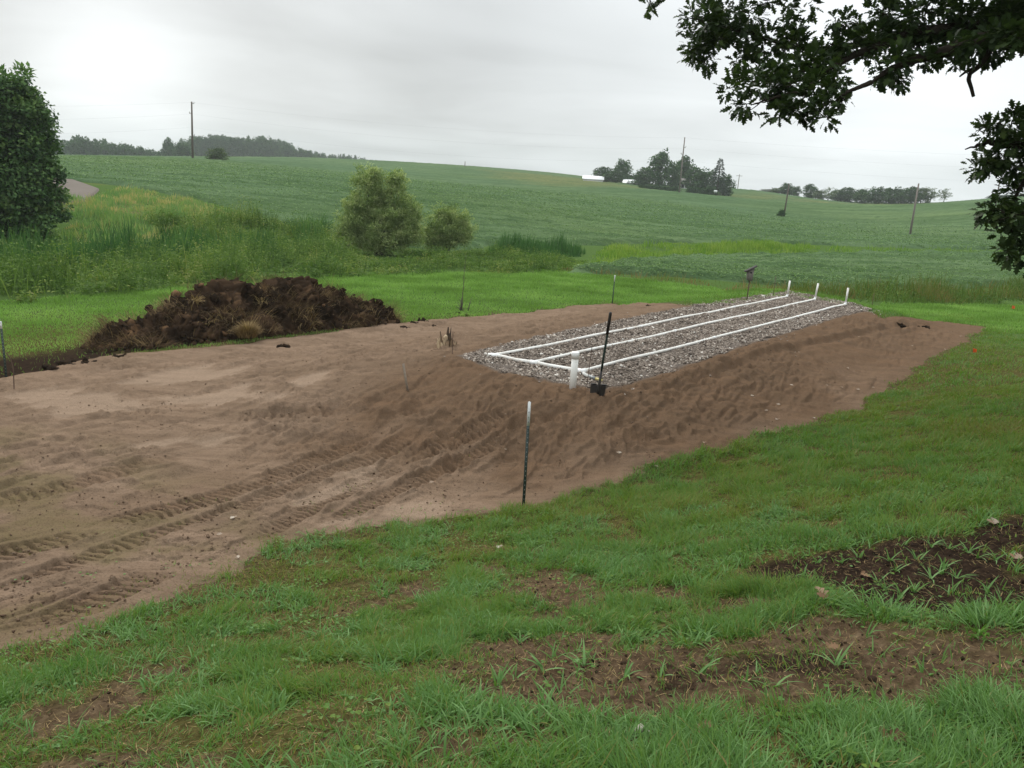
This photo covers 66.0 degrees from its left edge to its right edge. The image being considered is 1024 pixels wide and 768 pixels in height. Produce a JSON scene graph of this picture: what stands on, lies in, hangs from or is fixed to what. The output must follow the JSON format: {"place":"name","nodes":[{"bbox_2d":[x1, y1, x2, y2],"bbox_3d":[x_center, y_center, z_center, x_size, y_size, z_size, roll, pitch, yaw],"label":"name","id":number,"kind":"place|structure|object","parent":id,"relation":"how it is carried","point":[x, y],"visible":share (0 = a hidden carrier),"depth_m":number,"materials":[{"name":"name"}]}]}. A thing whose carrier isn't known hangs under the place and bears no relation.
{"place":"outdoors","nodes":[
{"label":"outdoors","id":0,"kind":"place"},
{"bbox_2d":[53,179,98,204],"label":"gravel road","id":1,"kind":"structure","parent":0,"point":[78,188],"depth_m":64.14,"materials":[{"name":"gravel"}]},
{"bbox_2d":[0,182,1023,767],"bbox_3d":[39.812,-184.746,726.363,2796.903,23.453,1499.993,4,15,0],"label":"ground","id":2,"kind":"structure","parent":0,"point":[854,630],"depth_m":4.74,"materials":[{"name":"plant"}]},
{"bbox_2d":[0,59,74,240],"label":"broadleaf tree","id":3,"kind":"object","parent":2,"relation":"on","point":[30,172],"visible":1,"depth_m":40.60,"materials":[{"name":"green plant"}]},
{"bbox_2d":[0,185,282,250],"bbox_3d":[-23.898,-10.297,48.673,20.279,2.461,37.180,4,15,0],"label":"meadow grass","id":4,"kind":"structure","parent":2,"relation":"on","point":[89,206],"depth_m":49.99,"materials":[{"name":"plant"}]},
{"bbox_2d":[0,207,331,268],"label":"cattail reeds","id":5,"kind":"object","parent":2,"relation":"on","point":[100,247],"visible":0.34,"depth_m":37.52,"materials":[{"name":"plant"}]},
{"bbox_2d":[161,137,175,155],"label":"broadleaf tree","id":6,"kind":"object","parent":2,"relation":"on","point":[168,145],"visible":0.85,"depth_m":370.27,"materials":[{"name":"green plant"}]},
{"bbox_2d":[169,141,195,155],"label":"broadleaf tree","id":7,"kind":"object","parent":2,"relation":"on","point":[183,149],"visible":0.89,"depth_m":354.40,"materials":[{"name":"green plant"}]},
{"bbox_2d":[0,218,373,302],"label":"tall weeds","id":8,"kind":"object","parent":2,"relation":"on","point":[223,260],"visible":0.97,"depth_m":30.00,"materials":[{"name":"green plant"}]},
{"bbox_2d":[55,134,367,159],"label":"woodland","id":9,"kind":"object","parent":2,"relation":"on","point":[262,146],"visible":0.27,"depth_m":503.72,"materials":[{"name":"plant"}]},
{"bbox_2d":[138,190,351,248],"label":"tall weeds","id":10,"kind":"object","parent":2,"relation":"on","point":[169,219],"visible":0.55,"depth_m":48.67,"materials":[{"name":"green plant"}]},
{"bbox_2d":[269,211,335,236],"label":"cattail reeds","id":11,"kind":"object","parent":2,"relation":"on","point":[322,221],"visible":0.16,"depth_m":54.82,"materials":[{"name":"plant"}]},
{"bbox_2d":[326,162,426,255],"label":"willow tree","id":12,"kind":"object","parent":2,"relation":"on","point":[377,210],"visible":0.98,"depth_m":44.35,"materials":[{"name":"green plant"}]},
{"bbox_2d":[410,200,478,253],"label":"willow bush","id":13,"kind":"object","parent":2,"relation":"on","point":[453,231],"visible":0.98,"depth_m":47.19,"materials":[{"name":"green plant"}]},
{"bbox_2d":[304,239,587,276],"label":"weedy brambles","id":14,"kind":"object","parent":2,"relation":"on","point":[439,257],"visible":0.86,"depth_m":39.47,"materials":[{"name":"green plant"}]},
{"bbox_2d":[456,252,471,310],"bbox_3d":[-1.488,-3.193,24.772,0.524,1.885,0.098,4,15,0],"label":"dead sapling","id":15,"kind":"object","parent":2,"relation":"on","point":[461,307],"visible":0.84,"depth_m":24.92,"materials":[{"name":"plant"}]},
{"bbox_2d":[0,300,984,649],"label":"sand","id":16,"kind":"structure","parent":2,"relation":"on","point":[388,412],"depth_m":11.91,"materials":[{"name":"sand"}]},
{"bbox_2d":[0,319,7,376],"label":"fence post","id":17,"kind":"object","parent":16,"relation":"on","point":[3,349],"visible":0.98,"depth_m":14.47,"materials":[{"name":"green paint"}]},
{"bbox_2d":[6,353,14,388],"bbox_3d":[-8.526,-0.199,13.422,0.094,0.685,0.016,2,15,-5],"label":"bent wire","id":18,"kind":"object","parent":16,"relation":"on","point":[13,371],"visible":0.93,"depth_m":13.41,"materials":[{"name":"metal"}]},
{"bbox_2d":[42,364,58,370],"bbox_3d":[-8.847,-0.301,15.168,0.346,0.189,0.265,13,18,32],"label":"dirt clod","id":19,"kind":"object","parent":16,"relation":"on","point":[47,367],"visible":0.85,"depth_m":15.08,"materials":[{"name":"soil"}]},
{"bbox_2d":[55,359,75,364],"bbox_3d":[-8.910,-0.424,15.761,0.330,0.171,0.341,-10,20,-41],"label":"dirt clod","id":20,"kind":"object","parent":16,"relation":"on","point":[59,362],"visible":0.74,"depth_m":15.68,"materials":[{"name":"soil"}]},
{"bbox_2d":[81,357,96,363],"bbox_3d":[-8.380,-0.423,15.689,0.393,0.213,0.277,-1,15,-16],"label":"dirt clod","id":21,"kind":"object","parent":16,"relation":"on","point":[84,360],"visible":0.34,"depth_m":15.66,"materials":[{"name":"soil"}]},
{"bbox_2d":[70,263,406,353],"bbox_3d":[-6.932,-2.126,20.252,4.876,1.882,9.055,16,19,39],"label":"soil pile","id":22,"kind":"object","parent":16,"relation":"on","point":[218,310],"visible":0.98,"depth_m":19.42,"materials":[{"name":"soil"}]},
{"bbox_2d":[402,363,408,391],"bbox_3d":[-1.779,-0.059,13.240,0.146,0.602,0.022,2,15,-8],"label":"wooden stake","id":23,"kind":"object","parent":16,"relation":"on","point":[404,372],"visible":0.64,"depth_m":13.22,"materials":[{"name":"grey wood"}]},
{"bbox_2d":[436,327,456,347],"bbox_3d":[-1.299,-0.882,15.738,0.419,0.531,0.229,4,15,0],"label":"tree stump","id":24,"kind":"object","parent":16,"relation":"on","point":[446,340],"visible":0.73,"depth_m":15.69,"materials":[{"name":"brown wood"}]},
{"bbox_2d":[522,401,530,506],"bbox_3d":[0.167,1.020,9.733,0.036,1.674,0.043,1,15,-8],"label":"fence post","id":25,"kind":"object","parent":16,"relation":"on","point":[526,450],"visible":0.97,"depth_m":9.67,"materials":[{"name":"metal"}]},
{"bbox_2d":[590,312,611,395],"bbox_3d":[1.453,-0.413,12.548,0.256,1.499,0.098,5,17,-6],"label":"shovel","id":26,"kind":"object","parent":16,"relation":"on","point":[599,388],"visible":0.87,"depth_m":12.62,"materials":[{"name":"metal"}]},
{"bbox_2d":[489,662,514,685],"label":"crabgrass","id":27,"kind":"object","parent":2,"relation":"on","point":[500,675],"visible":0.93,"depth_m":3.69,"materials":[{"name":"plant"}]},
{"bbox_2d":[0,472,1022,767],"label":"clover","id":28,"kind":"object","parent":2,"relation":"on","point":[876,764],"visible":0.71,"depth_m":5.20,"materials":[{"name":"plant"}]},
{"bbox_2d":[0,287,1023,767],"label":"lawn grass","id":29,"kind":"structure","parent":2,"relation":"on","point":[974,741],"depth_m":4.96,"materials":[{"name":"plant"}]},
{"bbox_2d":[0,269,1023,375],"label":"mown grass strip","id":30,"kind":"object","parent":2,"relation":"on","point":[990,311],"visible":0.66,"depth_m":28.25,"materials":[{"name":"plant"}]},
{"bbox_2d":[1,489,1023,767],"bbox_3d":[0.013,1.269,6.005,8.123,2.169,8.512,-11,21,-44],"label":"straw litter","id":31,"kind":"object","parent":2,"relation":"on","point":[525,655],"visible":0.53,"depth_m":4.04,"materials":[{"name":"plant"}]},
{"bbox_2d":[1,477,1023,767],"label":"soil crumbs","id":32,"kind":"object","parent":2,"relation":"on","point":[855,689],"visible":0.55,"depth_m":4.02,"materials":[{"name":"soil"}]},
{"bbox_2d":[501,625,532,643],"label":"crabgrass","id":33,"kind":"object","parent":2,"relation":"on","point":[519,639],"visible":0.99,"depth_m":4.55,"materials":[{"name":"plant"}]},
{"bbox_2d":[488,230,585,256],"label":"cattail reeds","id":34,"kind":"object","parent":2,"relation":"on","point":[575,250],"visible":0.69,"depth_m":52.20,"materials":[{"name":"plant"}]},
{"bbox_2d":[521,651,564,672],"bbox_3d":[0.165,1.354,3.808,0.249,0.073,0.096,9,16,19],"label":"crabgrass","id":35,"kind":"object","parent":2,"relation":"on","point":[539,664],"visible":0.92,"depth_m":3.81,"materials":[{"name":"plant"}]},
{"bbox_2d":[530,675,556,708],"bbox_3d":[0.178,1.293,3.250,0.212,0.100,0.193,4,15,0],"label":"crabgrass","id":36,"kind":"object","parent":2,"relation":"on","point":[540,692],"visible":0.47,"depth_m":3.28,"materials":[{"name":"plant"}]},
{"bbox_2d":[560,637,597,665],"bbox_3d":[0.354,1.336,3.892,0.186,0.113,0.188,-9,20,-41],"label":"crabgrass","id":37,"kind":"object","parent":2,"relation":"on","point":[584,660],"visible":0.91,"depth_m":3.92,"materials":[{"name":"plant"}]},
{"bbox_2d":[591,166,611,181],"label":"broadleaf tree","id":38,"kind":"object","parent":2,"relation":"on","point":[600,171],"visible":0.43,"depth_m":262.89,"materials":[{"name":"green plant"}]},
{"bbox_2d":[602,171,625,182],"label":"broadleaf tree","id":39,"kind":"object","parent":2,"relation":"on","point":[610,177],"visible":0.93,"depth_m":256.01,"materials":[{"name":"green plant"}]},
{"bbox_2d":[612,158,633,179],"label":"broadleaf tree","id":40,"kind":"object","parent":2,"relation":"on","point":[623,166],"visible":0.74,"depth_m":275.60,"materials":[{"name":"green plant"}]},
{"bbox_2d":[455,250,799,290],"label":"dry grass","id":41,"kind":"structure","parent":2,"relation":"on","point":[703,282],"depth_m":37.96,"materials":[{"name":"plant"}]},
{"bbox_2d":[617,655,642,683],"bbox_3d":[0.580,1.328,3.613,0.140,0.081,0.204,10,16,24],"label":"crabgrass","id":42,"kind":"object","parent":2,"relation":"on","point":[627,673],"visible":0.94,"depth_m":3.66,"materials":[{"name":"plant"}]},
{"bbox_2d":[632,167,655,184],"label":"broadleaf tree","id":43,"kind":"object","parent":2,"relation":"on","point":[642,178],"visible":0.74,"depth_m":249.50,"materials":[{"name":"green plant"}]},
{"bbox_2d":[645,148,671,187],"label":"broadleaf tree","id":44,"kind":"object","parent":2,"relation":"on","point":[660,161],"visible":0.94,"depth_m":243.56,"materials":[{"name":"green plant"}]},
{"bbox_2d":[444,290,878,396],"bbox_3d":[5.181,-1.507,20.263,5.496,0.272,18.703,16,19,38],"label":"gravel bed","id":45,"kind":"object","parent":2,"relation":"on","point":[661,342],"visible":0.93,"depth_m":17.67,"materials":[{"name":"gravel"}]},
{"bbox_2d":[569,351,579,388],"bbox_3d":[1.020,-0.149,13.031,0.131,0.782,0.131,4,15,0],"label":"standpipe","id":46,"kind":"object","parent":45,"relation":"on","point":[574,367],"visible":0.84,"depth_m":12.96,"materials":[{"name":"white plastic"}]},
{"bbox_2d":[582,372,602,380],"bbox_3d":[1.381,-0.126,13.710,0.100,0.075,0.516,-7,18,-35],"label":"pipe fitting","id":47,"kind":"object","parent":45,"relation":"on","point":[590,376],"visible":0.96,"depth_m":13.65,"materials":[{"name":"white plastic"}]},
{"bbox_2d":[488,281,848,372],"bbox_3d":[5.184,-1.783,20.025,1.970,0.567,15.228,15,19,38],"label":"pipe network","id":48,"kind":"object","parent":45,"relation":"on","point":[539,361],"visible":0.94,"depth_m":17.49,"materials":[{"name":"white plastic"}]},
{"bbox_2d":[662,160,683,186],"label":"broadleaf tree","id":49,"kind":"object","parent":2,"relation":"on","point":[674,175],"visible":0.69,"depth_m":259.25,"materials":[{"name":"green plant"}]},
{"bbox_2d":[679,137,685,191],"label":"utility pole","id":50,"kind":"object","parent":2,"relation":"on","point":[682,165],"visible":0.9,"depth_m":188.65,"materials":[{"name":"grey wood"}]},
{"bbox_2d":[676,155,696,185],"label":"broadleaf tree","id":51,"kind":"object","parent":2,"relation":"on","point":[686,166],"visible":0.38,"depth_m":267.53,"materials":[{"name":"green plant"}]},
{"bbox_2d":[682,166,701,189],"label":"broadleaf tree","id":52,"kind":"object","parent":2,"relation":"on","point":[687,183],"visible":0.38,"depth_m":246.37,"materials":[{"name":"green plant"}]},
{"bbox_2d":[564,238,820,268],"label":"ditch grass","id":53,"kind":"structure","parent":2,"relation":"on","point":[725,246],"depth_m":61.74,"materials":[{"name":"plant"}]},
{"bbox_2d":[684,657,721,676],"bbox_3d":[0.911,1.302,3.648,0.186,0.100,0.157,-10,20,-42],"label":"crabgrass","id":54,"kind":"object","parent":2,"relation":"on","point":[703,669],"visible":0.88,"depth_m":3.66,"materials":[{"name":"plant"}]},
{"bbox_2d":[690,168,721,189],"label":"broadleaf tree","id":55,"kind":"object","parent":2,"relation":"on","point":[703,176],"visible":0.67,"depth_m":238.87,"materials":[{"name":"green plant"}]},
{"bbox_2d":[703,186,718,194],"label":"bush","id":56,"kind":"object","parent":2,"relation":"on","point":[708,189],"visible":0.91,"depth_m":225.88,"materials":[{"name":"green plant"}]},
{"bbox_2d":[706,158,728,195],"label":"spruce tree","id":57,"kind":"object","parent":2,"relation":"on","point":[714,175],"visible":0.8,"depth_m":232.03,"materials":[{"name":"green plant"}]},
{"bbox_2d":[719,174,736,195],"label":"broadleaf tree","id":58,"kind":"object","parent":2,"relation":"on","point":[729,180],"visible":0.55,"depth_m":239.28,"materials":[{"name":"green plant"}]},
{"bbox_2d":[744,265,756,299],"bbox_3d":[7.386,-3.045,24.647,0.331,1.341,0.310,6,15,8],"label":"birdhouse","id":59,"kind":"object","parent":2,"relation":"on","point":[750,273],"visible":0.91,"depth_m":24.47,"materials":[{"name":"wood"}]},
{"bbox_2d":[754,674,799,687],"bbox_3d":[1.155,1.283,3.365,0.241,0.085,0.138,-1,16,-18],"label":"crabgrass","id":60,"kind":"object","parent":2,"relation":"on","point":[780,681],"visible":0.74,"depth_m":3.40,"materials":[{"name":"plant"}]},
{"bbox_2d":[770,188,788,194],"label":"broadleaf tree","id":61,"kind":"object","parent":2,"relation":"on","point":[776,190],"visible":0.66,"depth_m":302.24,"materials":[{"name":"green plant"}]},
{"bbox_2d":[776,209,785,216],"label":"bush","id":62,"kind":"object","parent":2,"relation":"on","point":[782,213],"visible":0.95,"depth_m":137.78,"materials":[{"name":"green plant"}]},
{"bbox_2d":[779,183,795,194],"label":"broadleaf tree","id":63,"kind":"object","parent":2,"relation":"on","point":[784,189],"visible":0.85,"depth_m":295.87,"materials":[{"name":"green plant"}]},
{"bbox_2d":[791,186,802,195],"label":"broadleaf tree","id":64,"kind":"object","parent":2,"relation":"on","point":[797,190],"visible":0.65,"depth_m":300.31,"materials":[{"name":"green plant"}]},
{"bbox_2d":[802,184,817,197],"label":"broadleaf tree","id":65,"kind":"object","parent":2,"relation":"on","point":[809,190],"visible":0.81,"depth_m":303.71,"materials":[{"name":"green plant"}]},
{"bbox_2d":[812,190,827,199],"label":"broadleaf tree","id":66,"kind":"object","parent":2,"relation":"on","point":[818,194],"visible":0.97,"depth_m":295.56,"materials":[{"name":"green plant"}]},
{"bbox_2d":[815,586,828,598],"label":"dry leaf","id":67,"kind":"object","parent":2,"relation":"on","point":[821,593],"visible":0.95,"depth_m":4.82,"materials":[{"name":"plant"}]},
{"bbox_2d":[823,187,837,199],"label":"broadleaf tree","id":68,"kind":"object","parent":2,"relation":"on","point":[829,189],"visible":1,"depth_m":290.80,"materials":[{"name":"green plant"}]},
{"bbox_2d":[638,0,1023,277],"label":"oak tree","id":69,"kind":"object","parent":2,"relation":"on","point":[996,25],"visible":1,"depth_m":8.92,"materials":[{"name":"green plant"}]},
{"bbox_2d":[825,642,838,648],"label":"dry leaf","id":70,"kind":"object","parent":2,"relation":"on","point":[834,645],"visible":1,"depth_m":3.91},
{"bbox_2d":[809,644,857,665],"bbox_3d":[1.513,1.258,3.699,0.247,0.110,0.084,7,15,13],"label":"crabgrass","id":71,"kind":"object","parent":2,"relation":"on","point":[838,660],"visible":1,"depth_m":3.69,"materials":[{"name":"plant"}]},
{"bbox_2d":[826,189,849,201],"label":"broadleaf tree","id":72,"kind":"object","parent":2,"relation":"on","point":[836,197],"visible":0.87,"depth_m":300.00,"materials":[{"name":"green plant"}]},
{"bbox_2d":[838,187,857,201],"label":"broadleaf tree","id":73,"kind":"object","parent":2,"relation":"on","point":[850,191],"visible":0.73,"depth_m":299.28,"materials":[{"name":"green plant"}]},
{"bbox_2d":[851,188,870,203],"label":"broadleaf tree","id":74,"kind":"object","parent":2,"relation":"on","point":[859,197],"visible":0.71,"depth_m":293.82,"materials":[{"name":"green plant"}]},
{"bbox_2d":[861,186,891,203],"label":"broadleaf tree","id":75,"kind":"object","parent":2,"relation":"on","point":[874,195],"visible":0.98,"depth_m":287.15,"materials":[{"name":"green plant"}]},
{"bbox_2d":[830,585,938,625],"bbox_3d":[2.089,1.233,4.389,0.680,0.141,0.503,4,15,0],"label":"crabgrass","id":76,"kind":"object","parent":2,"relation":"on","point":[869,602],"visible":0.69,"depth_m":4.45,"materials":[{"name":"plant"}]},
{"bbox_2d":[880,187,900,203],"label":"broadleaf tree","id":77,"kind":"object","parent":2,"relation":"on","point":[893,200],"visible":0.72,"depth_m":290.97,"materials":[{"name":"green plant"}]},
{"bbox_2d":[879,549,901,560],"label":"crabgrass","id":78,"kind":"object","parent":2,"relation":"on","point":[891,558],"visible":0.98,"depth_m":5.47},
{"bbox_2d":[878,726,906,742],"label":"dry leaf","id":79,"kind":"object","parent":2,"relation":"on","point":[895,732],"visible":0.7,"depth_m":2.80,"materials":[{"name":"plant"}]},
{"bbox_2d":[796,244,1002,252],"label":"ditch grass","id":80,"kind":"structure","parent":2,"relation":"on","point":[835,248],"depth_m":69.47,"materials":[{"name":"plant"}]},
{"bbox_2d":[780,268,1023,306],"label":"ditch grass","id":81,"kind":"structure","parent":2,"relation":"on","point":[927,290],"depth_m":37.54,"materials":[{"name":"plant"}]},
{"bbox_2d":[892,186,913,203],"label":"broadleaf tree","id":82,"kind":"object","parent":2,"relation":"on","point":[901,190],"visible":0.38,"depth_m":292.83,"materials":[{"name":"green plant"}]},
{"bbox_2d":[898,186,924,203],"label":"broadleaf tree","id":83,"kind":"object","parent":2,"relation":"on","point":[911,191],"visible":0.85,"depth_m":286.47,"materials":[{"name":"green plant"}]},
{"bbox_2d":[908,577,929,592],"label":"crabgrass","id":84,"kind":"object","parent":2,"relation":"on","point":[914,588],"visible":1,"depth_m":4.81,"materials":[{"name":"plant"}]},
{"bbox_2d":[908,549,934,559],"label":"crabgrass","id":85,"kind":"object","parent":2,"relation":"on","point":[914,556],"visible":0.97,"depth_m":5.47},
{"bbox_2d":[917,187,932,202],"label":"broadleaf tree","id":86,"kind":"object","parent":2,"relation":"on","point":[926,197],"visible":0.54,"depth_m":290.58,"materials":[{"name":"green plant"}]},
{"bbox_2d":[925,188,939,202],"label":"broadleaf tree","id":87,"kind":"object","parent":2,"relation":"on","point":[933,194],"visible":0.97,"depth_m":289.33,"materials":[{"name":"green plant"}]},
{"bbox_2d":[918,567,947,581],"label":"crabgrass","id":88,"kind":"object","parent":2,"relation":"on","point":[929,574],"visible":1,"depth_m":5.01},
{"bbox_2d":[930,558,948,574],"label":"crabgrass","id":89,"kind":"object","parent":2,"relation":"on","point":[943,567],"visible":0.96,"depth_m":5.07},
{"bbox_2d":[936,189,952,201],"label":"broadleaf tree","id":90,"kind":"object","parent":2,"relation":"on","point":[943,195],"visible":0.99,"depth_m":284.48,"materials":[{"name":"green plant"}]},
{"bbox_2d":[935,534,964,549],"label":"crabgrass","id":91,"kind":"object","parent":2,"relation":"on","point":[949,547],"visible":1,"depth_m":5.50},
{"bbox_2d":[948,566,975,578],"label":"crabgrass","id":92,"kind":"object","parent":2,"relation":"on","point":[970,575],"visible":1,"depth_m":4.92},
{"bbox_2d":[959,540,984,552],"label":"crabgrass","id":93,"kind":"object","parent":2,"relation":"on","point":[970,550],"visible":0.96,"depth_m":5.42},
{"bbox_2d":[926,592,1023,644],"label":"crabgrass","id":94,"kind":"object","parent":2,"relation":"on","point":[974,614],"visible":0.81,"depth_m":4.06,"materials":[{"name":"plant"}]},
{"bbox_2d":[977,577,997,593],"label":"crabgrass","id":95,"kind":"object","parent":2,"relation":"on","point":[987,588],"visible":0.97,"depth_m":4.64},
{"bbox_2d":[984,545,1006,563],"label":"crabgrass","id":96,"kind":"object","parent":2,"relation":"on","point":[995,558],"visible":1,"depth_m":5.12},
{"bbox_2d":[986,589,1017,604],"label":"crabgrass","id":97,"kind":"object","parent":2,"relation":"on","point":[1000,597],"visible":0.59,"depth_m":4.43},
{"bbox_2d":[1009,553,1022,558],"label":"dry leaf","id":98,"kind":"object","parent":2,"relation":"on","point":[1017,555],"visible":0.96,"depth_m":5.04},
{"bbox_2d":[0,0,1023,202],"label":"sky","id":99,"kind":"structure","parent":0,"point":[589,70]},
{"bbox_2d":[9,154,1023,290],"bbox_3d":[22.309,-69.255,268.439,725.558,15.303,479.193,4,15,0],"label":"soybean field","id":100,"kind":"structure","parent":0,"point":[772,204],"depth_m":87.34,"materials":[{"name":"plant"}]},
{"bbox_2d":[189,102,194,157],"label":"utility pole","id":101,"kind":"object","parent":100,"relation":"on","point":[192,145],"visible":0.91,"depth_m":159.89,"materials":[{"name":"brown wood"}]},
{"bbox_2d":[46,102,963,154],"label":"power line","id":102,"kind":"object","parent":101,"relation":"attached to","point":[462,129],"visible":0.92,"depth_m":170.80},
{"bbox_2d":[57,114,974,167],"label":"power line","id":103,"kind":"object","parent":101,"relation":"attached to","point":[542,146],"visible":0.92,"depth_m":184.50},
{"bbox_2d":[67,128,987,181],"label":"power line","id":104,"kind":"object","parent":101,"relation":"attached to","point":[533,159],"visible":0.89,"depth_m":177.83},
{"bbox_2d":[204,147,229,159],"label":"bush","id":105,"kind":"object","parent":100,"relation":"on","point":[216,154],"visible":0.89,"depth_m":175.46,"materials":[{"name":"green plant"}]},
{"bbox_2d":[582,175,603,181],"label":"farm building","id":106,"kind":"structure","parent":100,"relation":"on","point":[592,178],"depth_m":252.74,"materials":[{"name":"white"}]},
{"bbox_2d":[909,183,919,233],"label":"utility pole","id":107,"kind":"object","parent":100,"relation":"on","point":[912,220],"visible":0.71,"depth_m":103.11,"materials":[{"name":"grey wood"}]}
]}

